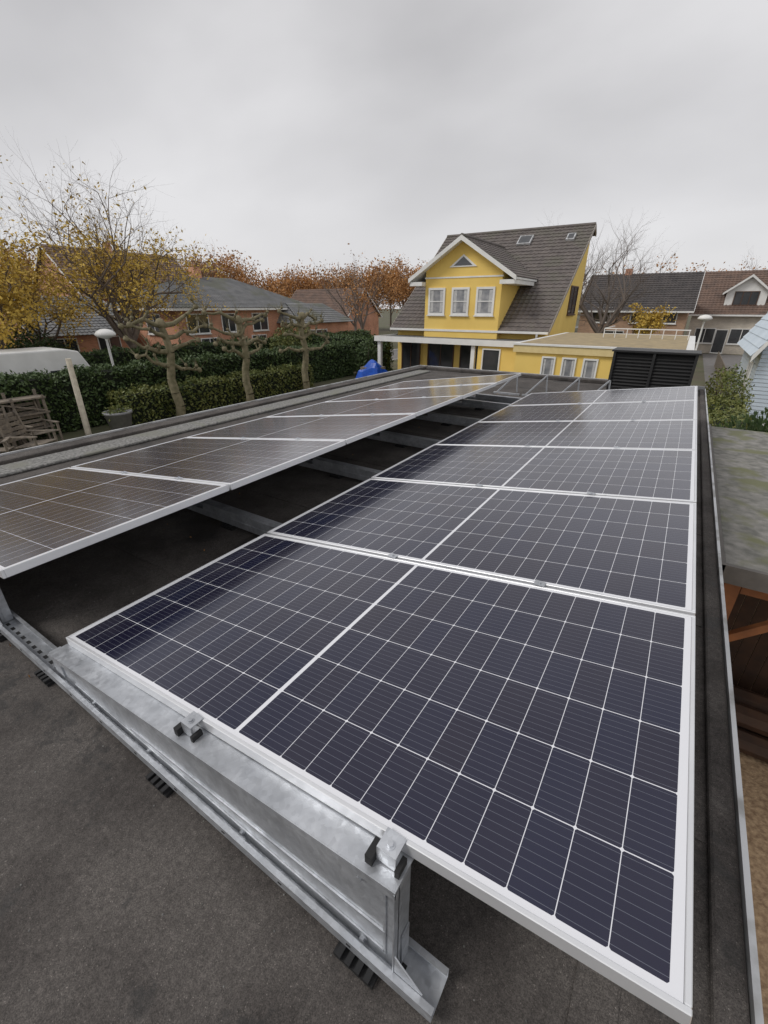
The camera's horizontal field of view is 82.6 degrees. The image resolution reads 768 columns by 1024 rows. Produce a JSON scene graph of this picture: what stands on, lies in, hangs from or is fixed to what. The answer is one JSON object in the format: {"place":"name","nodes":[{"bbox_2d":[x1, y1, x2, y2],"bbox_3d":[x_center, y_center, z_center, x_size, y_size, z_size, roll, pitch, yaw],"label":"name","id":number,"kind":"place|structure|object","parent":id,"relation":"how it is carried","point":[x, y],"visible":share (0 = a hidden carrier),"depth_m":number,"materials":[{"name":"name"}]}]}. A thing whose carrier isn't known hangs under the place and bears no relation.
{"place":"outdoors","nodes":[
{"label":"outdoors","id":0,"kind":"place"},
{"bbox_2d":[0,295,129,351],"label":"roof","id":1,"kind":"structure","parent":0,"point":[89,338],"depth_m":31.33,"materials":[{"name":"grey tile"}]},
{"bbox_2d":[38,254,107,301],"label":"walls","id":2,"kind":"structure","parent":0,"point":[46,272],"depth_m":39.85,"materials":[{"name":"orange brick"}]},
{"bbox_2d":[32,244,188,298],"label":"roof","id":3,"kind":"structure","parent":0,"point":[60,255],"depth_m":40.92,"materials":[{"name":"brown tile"}]},
{"bbox_2d":[187,314,209,332],"bbox_3d":[-13.880,-14.049,32.628,0.019,1.248,1.798,15,29,30],"label":"window pane","id":4,"kind":"object","parent":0,"point":[202,318],"visible":0.71,"depth_m":32.64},
{"bbox_2d":[291,288,380,316],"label":"roof","id":5,"kind":"structure","parent":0,"point":[311,295],"depth_m":63.56,"materials":[{"name":"brown tile"}]},
{"bbox_2d":[0,309,738,453],"bbox_3d":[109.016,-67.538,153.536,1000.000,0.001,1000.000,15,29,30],"label":"ground","id":6,"kind":"structure","parent":0,"point":[698,379],"depth_m":30.01,"materials":[{"name":"soil"}]},
{"bbox_2d":[0,412,17,452],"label":"garden chair","id":7,"kind":"object","parent":6,"relation":"on","point":[5,448],"visible":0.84,"depth_m":13.33,"materials":[{"name":"brown wood"}]},
{"bbox_2d":[0,389,54,443],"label":"garden chair","id":8,"kind":"object","parent":6,"relation":"on","point":[35,396],"visible":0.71,"depth_m":15.07,"materials":[{"name":"brown wood"}]},
{"bbox_2d":[0,410,57,451],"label":"garden chair","id":9,"kind":"object","parent":6,"relation":"on","point":[34,442],"visible":0.83,"depth_m":13.56,"materials":[{"name":"brown wood"}]},
{"bbox_2d":[5,400,63,443],"bbox_3d":[-11.831,-2.963,14.871,1.181,1.449,0.900,13,28,25],"label":"garden chair","id":10,"kind":"object","parent":6,"relation":"on","point":[41,419],"visible":0.7,"depth_m":14.99,"materials":[{"name":"brown wood"}]},
{"bbox_2d":[0,326,72,349],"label":"conifer shrub","id":11,"kind":"object","parent":6,"relation":"on","point":[24,341],"visible":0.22,"depth_m":25.83,"materials":[{"name":"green plant"}]},
{"bbox_2d":[0,253,104,348],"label":"yellow maple tree","id":12,"kind":"object","parent":6,"relation":"on","point":[48,303],"visible":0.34,"depth_m":26.43,"materials":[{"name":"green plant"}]},
{"bbox_2d":[0,171,107,334],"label":"bare tree","id":13,"kind":"object","parent":6,"relation":"on","point":[10,286],"visible":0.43,"depth_m":23.61,"materials":[{"name":"yellow plant"}]},
{"bbox_2d":[65,358,91,434],"bbox_3d":[-11.160,-4.176,15.965,0.216,2.704,0.246,15,29,30],"label":"wooden post","id":14,"kind":"object","parent":6,"relation":"on","point":[81,407],"visible":1,"depth_m":15.91,"materials":[{"name":"brown wood"}]},
{"bbox_2d":[94,329,115,366],"bbox_3d":[-12.843,-6.851,20.770,0.880,3.440,0.880,15,29,30],"label":"street lamp","id":15,"kind":"object","parent":6,"relation":"on","point":[106,334],"visible":0.74,"depth_m":19.98,"materials":[{"name":"metal"}]},
{"bbox_2d":[95,403,132,429],"bbox_3d":[-9.976,-3.535,16.470,1.238,1.109,1.188,9,27,18],"label":"planter pot","id":16,"kind":"object","parent":6,"relation":"on","point":[116,417],"visible":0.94,"depth_m":16.31,"materials":[{"name":"concrete"}]},
{"bbox_2d":[0,127,228,347],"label":"autumn tree","id":17,"kind":"object","parent":6,"relation":"on","point":[114,274],"visible":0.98,"depth_m":23.87,"materials":[{"name":"yellow plant"}]},
{"bbox_2d":[114,287,207,416],"bbox_3d":[-8.812,-6.367,17.792,1.081,5.154,3.645,15,29,30],"label":"pollarded tree","id":18,"kind":"object","parent":6,"relation":"on","point":[162,325],"visible":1,"depth_m":17.64,"materials":[{"name":"brown plant"}]},
{"bbox_2d":[0,338,355,445],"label":"hedge","id":19,"kind":"object","parent":6,"relation":"on","point":[329,361],"visible":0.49,"depth_m":17.93,"materials":[{"name":"green plant"}]},
{"bbox_2d":[117,310,291,348],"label":"walls","id":20,"kind":"structure","parent":6,"relation":"on","point":[273,316],"depth_m":34.02,"materials":[{"name":"orange brick"}]},
{"bbox_2d":[111,308,289,310],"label":"eaves","id":21,"kind":"object","parent":20,"relation":"on","point":[180,309],"visible":0.5,"depth_m":32.95,"materials":[{"name":"white paint"}]},
{"bbox_2d":[106,276,312,307],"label":"hip roof","id":22,"kind":"structure","parent":20,"relation":"on","point":[227,292],"depth_m":35.91,"materials":[{"name":"grey tile"}]},
{"bbox_2d":[106,361,314,424],"bbox_3d":[-7.611,-6.098,21.682,1.477,1.897,11.590,15,29,30],"label":"hedge","id":23,"kind":"object","parent":6,"relation":"on","point":[148,403],"visible":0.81,"depth_m":20.16,"materials":[{"name":"green plant"}]},
{"bbox_2d":[0,238,428,330],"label":"autumn woodland","id":24,"kind":"object","parent":6,"relation":"on","point":[287,287],"visible":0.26,"depth_m":70.46,"materials":[{"name":"orange plant"}]},
{"bbox_2d":[74,329,371,366],"bbox_3d":[-12.108,-11.014,31.158,1.716,2.587,38.569,15,29,30],"label":"hedge","id":25,"kind":"object","parent":6,"relation":"on","point":[121,355],"visible":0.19,"depth_m":28.19,"materials":[{"name":"green plant"}]},
{"bbox_2d":[199,296,271,401],"bbox_3d":[-6.419,-7.498,20.631,1.597,4.780,3.851,13,28,25],"label":"pollarded tree","id":26,"kind":"object","parent":6,"relation":"on","point":[243,343],"visible":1,"depth_m":20.20,"materials":[{"name":"brown plant"}]},
{"bbox_2d":[268,320,313,349],"bbox_3d":[-6.920,-12.952,33.803,3.451,3.504,4.274,15,29,30],"label":"garden shrub","id":27,"kind":"object","parent":6,"relation":"on","point":[286,341],"visible":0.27,"depth_m":32.87,"materials":[{"name":"green plant"}]},
{"bbox_2d":[279,322,347,335],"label":"bay walls","id":28,"kind":"structure","parent":6,"relation":"on","point":[333,327],"depth_m":41.32,"materials":[{"name":"orange brick"}]},
{"bbox_2d":[277,303,353,322],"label":"bay roof","id":29,"kind":"structure","parent":28,"relation":"on","point":[331,314],"depth_m":40.60,"materials":[{"name":"grey tile"}]},
{"bbox_2d":[288,330,393,371],"bbox_3d":[-3.618,-12.139,33.145,10.036,2.949,1.581,15,29,30],"label":"hedge","id":30,"kind":"object","parent":6,"relation":"on","point":[386,349],"visible":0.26,"depth_m":31.37,"materials":[{"name":"green plant"}]},
{"bbox_2d":[311,260,382,330],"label":"bare tree","id":31,"kind":"object","parent":6,"relation":"on","point":[353,318],"visible":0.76,"depth_m":52.34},
{"bbox_2d":[348,292,378,335],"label":"walls","id":32,"kind":"structure","parent":6,"relation":"on","point":[372,323],"depth_m":64.20,"materials":[{"name":"orange brick"}]},
{"bbox_2d":[352,338,377,373],"bbox_3d":[-1.188,-10.671,30.117,2.222,2.478,2.115,15,29,30],"label":"garden shrub","id":33,"kind":"object","parent":6,"relation":"on","point":[366,355],"visible":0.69,"depth_m":29.70,"materials":[{"name":"green plant"}]},
{"bbox_2d":[339,243,402,329],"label":"bare tree","id":34,"kind":"object","parent":6,"relation":"on","point":[359,316],"visible":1,"depth_m":48.24,"materials":[{"name":"brown plant"}]},
{"bbox_2d":[423,241,519,367],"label":"gable walls","id":35,"kind":"structure","parent":6,"relation":"on","point":[504,296],"depth_m":25.68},
{"bbox_2d":[426,288,445,315],"bbox_3d":[3.190,-12.809,26.666,1.220,1.550,0.120,15,29,30],"label":"window frame","id":36,"kind":"object","parent":35,"relation":"attached to","point":[443,308],"visible":1,"depth_m":26.67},
{"bbox_2d":[430,290,442,312],"bbox_3d":[3.217,-12.853,26.691,0.878,1.248,0.019,15,29,30],"label":"window pane","id":37,"kind":"object","parent":36,"relation":"in","point":[436,305],"visible":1,"depth_m":26.70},
{"bbox_2d":[449,287,469,315],"bbox_3d":[4.490,-12.448,25.902,1.220,1.550,0.120,15,29,30],"label":"window frame","id":38,"kind":"object","parent":35,"relation":"attached to","point":[467,301],"visible":1,"depth_m":25.88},
{"bbox_2d":[453,289,467,312],"bbox_3d":[4.517,-12.493,25.927,0.878,1.248,0.019,15,29,30],"label":"window pane","id":39,"kind":"object","parent":38,"relation":"in","point":[460,297],"visible":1,"depth_m":25.93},
{"bbox_2d":[390,328,547,334],"bbox_3d":[4.716,-11.004,26.532,10.230,0.120,0.130,15,29,30],"label":"gutter","id":40,"kind":"object","parent":35,"relation":"attached to","point":[488,331],"visible":1,"depth_m":26.11,"materials":[{"name":"white paint"}]},
{"bbox_2d":[408,235,533,286],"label":"gable bargeboards","id":41,"kind":"object","parent":35,"relation":"attached to","point":[515,282],"visible":0.86,"depth_m":24.27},
{"bbox_2d":[473,286,495,316],"bbox_3d":[5.789,-12.088,25.138,1.220,1.550,0.120,15,29,30],"label":"window frame","id":42,"kind":"object","parent":35,"relation":"attached to","point":[476,314],"visible":1,"depth_m":25.17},
{"bbox_2d":[477,289,492,312],"bbox_3d":[5.816,-12.133,25.163,0.878,1.248,0.019,15,29,30],"label":"window pane","id":43,"kind":"object","parent":42,"relation":"in","point":[484,297],"visible":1,"depth_m":25.16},
{"bbox_2d":[398,243,589,368],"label":"walls","id":44,"kind":"structure","parent":6,"relation":"on","point":[563,323],"depth_m":27.92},
{"bbox_3d":[7.055,-15.224,28.519,10.210,6.000,8.370,15,29,30],"label":"roof","id":45,"kind":"object","parent":44,"relation":"on","visible":0},
{"bbox_2d":[390,224,596,335],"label":"verge boards","id":46,"kind":"object","parent":45,"relation":"attached to","point":[595,230],"visible":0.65,"depth_m":25.84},
{"bbox_2d":[447,222,595,237],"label":"ridge tiles","id":47,"kind":"object","parent":45,"relation":"on","point":[533,228],"visible":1,"depth_m":29.42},
{"bbox_2d":[514,352,612,378],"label":"annex walls","id":48,"kind":"structure","parent":6,"relation":"on","point":[526,362],"depth_m":16.91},
{"bbox_2d":[513,345,613,356],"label":"annex fascia","id":49,"kind":"structure","parent":48,"relation":"attached to","point":[567,350],"depth_m":16.49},
{"bbox_2d":[521,332,689,349],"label":"annex roof","id":50,"kind":"structure","parent":48,"relation":"on","point":[633,340],"depth_m":18.48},
{"bbox_2d":[603,326,690,339],"bbox_3d":[12.529,-8.534,20.729,3.400,0.400,3.200,15,29,30],"label":"terrace railing","id":51,"kind":"object","parent":48,"relation":"on","point":[645,329],"visible":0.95,"depth_m":19.49,"materials":[{"name":"metal"}]},
{"bbox_2d":[545,214,611,300],"bbox_3d":[15.248,-19.618,38.413,8.936,11.691,10.871,-6,26,-13],"label":"bare tree","id":52,"kind":"object","parent":6,"relation":"on","point":[590,266],"visible":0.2,"depth_m":35.77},
{"bbox_2d":[576,206,676,332],"bbox_3d":[16.712,-17.313,33.900,10.370,11.370,10.070,15,29,30],"label":"bare tree","id":53,"kind":"object","parent":6,"relation":"on","point":[594,326],"visible":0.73,"depth_m":33.40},
{"bbox_2d":[577,310,688,334],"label":"walls","id":54,"kind":"structure","parent":6,"relation":"on","point":[681,320],"depth_m":41.10,"materials":[{"name":"orange brick"}]},
{"bbox_2d":[578,271,704,310],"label":"roof","id":55,"kind":"structure","parent":54,"relation":"on","point":[681,291],"depth_m":40.64,"materials":[{"name":"tile"}]},
{"bbox_2d":[623,302,676,333],"bbox_3d":[20.936,-14.165,34.820,3.373,4.890,4.045,5,26,10],"label":"orange tree","id":56,"kind":"object","parent":6,"relation":"on","point":[651,320],"visible":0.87,"depth_m":34.37,"materials":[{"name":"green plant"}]},
{"bbox_2d":[582,251,767,291],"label":"bare woodland","id":57,"kind":"object","parent":6,"relation":"on","point":[674,263],"visible":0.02,"depth_m":67.83,"materials":[{"name":"orange plant"}]},
{"bbox_2d":[687,314,761,354],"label":"walls","id":58,"kind":"structure","parent":6,"relation":"on","point":[733,322],"depth_m":43.58,"materials":[{"name":"paint"}]},
{"bbox_2d":[694,328,716,343],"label":"window frame","id":59,"kind":"object","parent":58,"relation":"attached to","point":[702,342],"visible":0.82,"depth_m":44.48,"materials":[{"name":"white paint"}]},
{"bbox_2d":[695,329,714,342],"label":"window pane","id":60,"kind":"object","parent":59,"relation":"attached to","point":[708,336],"visible":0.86,"depth_m":44.49,"materials":[{"name":"black glass"}]},
{"bbox_2d":[709,329,728,353],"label":"window frame","id":61,"kind":"object","parent":58,"relation":"attached to","point":[724,342],"visible":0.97,"depth_m":44.00,"materials":[{"name":"white paint"}]},
{"bbox_2d":[711,330,727,352],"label":"window pane","id":62,"kind":"object","parent":61,"relation":"attached to","point":[719,341],"visible":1,"depth_m":44.05,"materials":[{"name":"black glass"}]},
{"bbox_2d":[689,270,767,314],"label":"roof","id":63,"kind":"structure","parent":58,"relation":"on","point":[714,287],"depth_m":44.08,"materials":[{"name":"orange tile"}]},
{"bbox_2d":[724,277,767,304],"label":"dormer walls","id":64,"kind":"structure","parent":58,"relation":"on","point":[752,284],"depth_m":41.86,"materials":[{"name":"white paint"}]},
{"bbox_2d":[732,292,758,304],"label":"window pane","id":65,"kind":"object","parent":64,"relation":"in","point":[745,298],"visible":1,"depth_m":42.32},
{"bbox_2d":[705,362,754,412],"bbox_3d":[12.574,-4.149,16.132,1.762,2.577,3.343,15,29,30],"label":"golden shrub","id":66,"kind":"object","parent":6,"relation":"on","point":[725,388],"visible":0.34,"depth_m":15.63,"materials":[{"name":"green plant"}]},
{"bbox_2d":[706,394,760,429],"bbox_3d":[9.473,-1.887,12.302,1.519,2.073,7.221,15,29,30],"label":"shrub hedge","id":67,"kind":"object","parent":6,"relation":"on","point":[718,411],"visible":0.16,"depth_m":12.94,"materials":[{"name":"green plant"}]},
{"bbox_2d":[716,407,767,431],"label":"ivy bush","id":68,"kind":"object","parent":6,"relation":"on","point":[756,424],"visible":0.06,"depth_m":8.64,"materials":[{"name":"green plant"}]},
{"bbox_2d":[746,340,767,425],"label":"walls","id":69,"kind":"structure","parent":6,"relation":"on","point":[758,386],"depth_m":17.35,"materials":[{"name":"white paint"}]},
{"bbox_2d":[732,346,767,419],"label":"siding","id":70,"kind":"object","parent":69,"relation":"attached to","point":[762,384],"visible":0.34,"depth_m":17.39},
{"bbox_2d":[737,313,767,355],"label":"roof","id":71,"kind":"structure","parent":69,"relation":"attached to","point":[753,340],"depth_m":19.47,"materials":[{"name":"blue"}]},
{"bbox_2d":[0,0,767,308],"label":"sky","id":72,"kind":"structure","parent":0,"point":[284,132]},
{"bbox_2d":[402,342,418,368],"bbox_3d":[1.825,-10.537,29.574,1.298,1.898,0.019,15,29,30],"label":"window pane","id":73,"kind":"object","parent":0,"point":[414,354],"visible":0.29,"depth_m":29.52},
{"bbox_2d":[428,343,452,366],"bbox_3d":[3.594,-9.741,27.887,1.698,1.898,0.019,15,29,30],"label":"window pane","id":74,"kind":"object","parent":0,"point":[446,355],"visible":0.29,"depth_m":27.77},
{"bbox_2d":[391,335,524,340],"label":"canopy slab","id":75,"kind":"structure","parent":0,"point":[458,338],"depth_m":26.16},
{"bbox_2d":[460,345,477,368],"bbox_3d":[5.355,-9.253,26.852,1.398,1.898,0.019,15,29,30],"label":"window pane","id":76,"kind":"object","parent":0,"point":[465,355],"visible":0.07,"depth_m":26.88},
{"bbox_2d":[411,240,536,281],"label":"gable soffit","id":77,"kind":"structure","parent":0,"point":[420,277],"depth_m":25.94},
{"bbox_2d":[390,326,577,358],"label":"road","id":78,"kind":"structure","parent":0,"point":[395,356],"depth_m":43.58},
{"bbox_2d":[0,229,49,349],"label":"yellow maple tree","id":79,"kind":"object","parent":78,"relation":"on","point":[7,299],"visible":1,"depth_m":19.29,"materials":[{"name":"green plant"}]},
{"bbox_2d":[0,347,89,377],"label":"caravan","id":80,"kind":"object","parent":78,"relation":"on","point":[25,360],"visible":0.2,"depth_m":18.02,"materials":[{"name":"white paint"}]},
{"bbox_2d":[391,225,594,331],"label":"roof tiles","id":81,"kind":"object","parent":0,"point":[549,259],"visible":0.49,"depth_m":26.97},
{"bbox_2d":[466,237,537,279],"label":"gable tiles","id":82,"kind":"object","parent":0,"point":[505,258],"visible":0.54,"depth_m":25.59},
{"bbox_2d":[512,332,695,349],"bbox_3d":[10.189,-7.643,19.402,6.080,0.060,9.280,15,29,30],"label":"annex coping","id":83,"kind":"object","parent":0,"point":[691,344],"visible":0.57,"depth_m":16.69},
{"bbox_2d":[703,354,742,395],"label":"driveway","id":84,"kind":"structure","parent":0,"point":[709,360],"depth_m":36.74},
{"bbox_2d":[727,329,748,343],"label":"window pane","id":85,"kind":"object","parent":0,"point":[734,336],"visible":0.57,"depth_m":43.21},
{"bbox_2d":[731,595,767,1023],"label":"gravel yard","id":86,"kind":"structure","parent":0,"point":[754,774],"depth_m":3.93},
{"bbox_2d":[709,424,767,762],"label":"garden shed","id":87,"kind":"structure","parent":86,"relation":"on","point":[740,463],"depth_m":4.92,"materials":[{"name":"brown wood"}]},
{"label":"patio","id":88,"kind":"structure","parent":0,"visible":0},
{"bbox_2d":[269,302,329,388],"bbox_3d":[-4.449,-8.935,23.635,1.606,4.817,3.853,15,29,30],"label":"pollarded tree","id":89,"kind":"object","parent":88,"relation":"on","point":[301,324],"visible":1,"depth_m":23.53,"materials":[{"name":"brown plant"}]},
{"bbox_2d":[355,360,387,378],"bbox_3d":[-0.684,-8.667,26.999,1.869,1.413,1.540,15,29,30],"label":"tarpaulin covered stack","id":90,"kind":"object","parent":88,"relation":"on","point":[371,367],"visible":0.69,"depth_m":26.51,"materials":[{"name":"blue plastic"}]},
{"bbox_2d":[374,334,519,368],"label":"canopy fascia","id":91,"kind":"structure","parent":88,"relation":"on","point":[390,338],"depth_m":24.94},
{"bbox_2d":[476,346,515,371],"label":"porch walls","id":92,"kind":"structure","parent":88,"relation":"on","point":[507,358],"depth_m":23.72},
{"bbox_2d":[482,350,498,370],"bbox_3d":[5.887,-7.992,24.294,0.898,1.898,0.019,15,29,30],"label":"window pane","id":93,"kind":"object","parent":92,"relation":"in","point":[490,359],"visible":0.64,"depth_m":24.11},
{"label":"walls","id":94,"kind":"object","parent":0,"visible":0},
{"bbox_2d":[0,369,710,1023],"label":"roof deck","id":95,"kind":"structure","parent":94,"relation":"on","point":[88,829],"depth_m":1.14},
{"bbox_2d":[0,370,430,477],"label":"ballast strip","id":96,"kind":"object","parent":95,"relation":"on","point":[9,469],"visible":1,"depth_m":5.20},
{"bbox_2d":[0,384,645,1022],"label":"panel mounting frame","id":97,"kind":"object","parent":95,"relation":"on","point":[342,878],"visible":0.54,"depth_m":1.12,"materials":[{"name":"metal"}]},
{"bbox_2d":[0,467,228,578],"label":"solar panel","id":98,"kind":"object","parent":97,"relation":"attached to","point":[47,517],"visible":1,"depth_m":2.29,"materials":[{"name":"black glass"}]},
{"bbox_2d":[71,437,345,489],"bbox_3d":[-1.407,-0.430,3.380,2.023,0.035,1.040,7,25,33],"label":"solar panel","id":99,"kind":"object","parent":97,"relation":"attached to","point":[233,463],"visible":0.88,"depth_m":3.18,"materials":[{"name":"black glass"}]},
{"bbox_2d":[189,414,415,443],"bbox_3d":[-0.832,-0.807,4.180,2.023,0.036,1.040,7,25,33],"label":"solar panel","id":100,"kind":"object","parent":97,"relation":"attached to","point":[348,429],"visible":0.88,"depth_m":4.01,"materials":[{"name":"black glass"}]},
{"bbox_2d":[267,395,462,416],"bbox_3d":[-0.257,-1.186,4.979,2.023,0.035,1.040,7,25,33],"label":"solar panel","id":101,"kind":"object","parent":97,"relation":"attached to","point":[418,406],"visible":0.87,"depth_m":4.83,"materials":[{"name":"black glass"}]},
{"bbox_2d":[66,534,695,1023],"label":"solar panel","id":102,"kind":"object","parent":97,"relation":"attached to","point":[520,752],"visible":1,"depth_m":1.15,"materials":[{"name":"black glass"}]},
{"bbox_2d":[326,383,495,401],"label":"solar panel","id":103,"kind":"object","parent":97,"relation":"attached to","point":[465,391],"visible":0.86,"depth_m":5.67,"materials":[{"name":"black glass"}]},
{"bbox_2d":[369,373,520,390],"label":"solar panel","id":104,"kind":"object","parent":97,"relation":"attached to","point":[496,379],"visible":0.89,"depth_m":6.45,"materials":[{"name":"black glass"}]},
{"bbox_2d":[267,478,695,615],"bbox_3d":[0.449,0.051,2.362,2.023,0.036,1.040,7,25,33],"label":"solar panel","id":105,"kind":"object","parent":97,"relation":"attached to","point":[641,552],"visible":0.81,"depth_m":2.12,"materials":[{"name":"black glass"}]},
{"bbox_2d":[371,444,696,502],"bbox_3d":[1.024,-0.329,3.161,2.023,0.036,1.040,7,25,33],"label":"solar panel","id":106,"kind":"object","parent":97,"relation":"attached to","point":[662,474],"visible":0.81,"depth_m":2.98,"materials":[{"name":"black glass"}]},
{"bbox_2d":[436,420,696,449],"bbox_3d":[1.599,-0.705,3.962,2.023,0.035,1.040,7,25,33],"label":"solar panel","id":107,"kind":"object","parent":97,"relation":"attached to","point":[659,434],"visible":0.8,"depth_m":3.82,"materials":[{"name":"black glass"}]},
{"bbox_2d":[478,400,696,421],"bbox_3d":[2.175,-1.081,4.762,2.023,0.036,1.040,7,25,33],"label":"solar panel","id":108,"kind":"object","parent":97,"relation":"attached to","point":[670,410],"visible":0.8,"depth_m":4.65,"materials":[{"name":"black glass"}]},
{"bbox_2d":[508,386,696,405],"bbox_3d":[2.750,-1.460,5.561,2.023,0.036,1.040,7,25,33],"label":"solar panel","id":109,"kind":"object","parent":97,"relation":"attached to","point":[640,395],"visible":0.77,"depth_m":5.46,"materials":[{"name":"black glass"}]},
{"bbox_2d":[0,377,704,1023],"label":"mounting rails","id":110,"kind":"object","parent":95,"relation":"on","point":[594,997],"visible":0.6,"depth_m":1.27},
{"bbox_2d":[0,366,749,1023],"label":"roof upstand","id":111,"kind":"object","parent":95,"relation":"on","point":[728,982],"visible":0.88,"depth_m":1.47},
{"bbox_2d":[0,365,763,1023],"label":"edge trim","id":112,"kind":"structure","parent":111,"relation":"on","point":[754,989],"depth_m":1.41,"materials":[{"name":"metal"}]},
{"bbox_2d":[493,375,610,395],"bbox_3d":[2.764,-2.052,7.181,1.900,0.346,0.212,15,29,30],"label":"roof bracket","id":113,"kind":"object","parent":95,"relation":"on","point":[546,377],"visible":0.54,"depth_m":7.30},
{"bbox_2d":[606,347,701,389],"bbox_3d":[4.713,-2.488,7.703,1.310,0.689,0.640,15,29,30],"label":"air conditioner housing","id":114,"kind":"object","parent":95,"relation":"on","point":[633,368],"visible":0.79,"depth_m":7.49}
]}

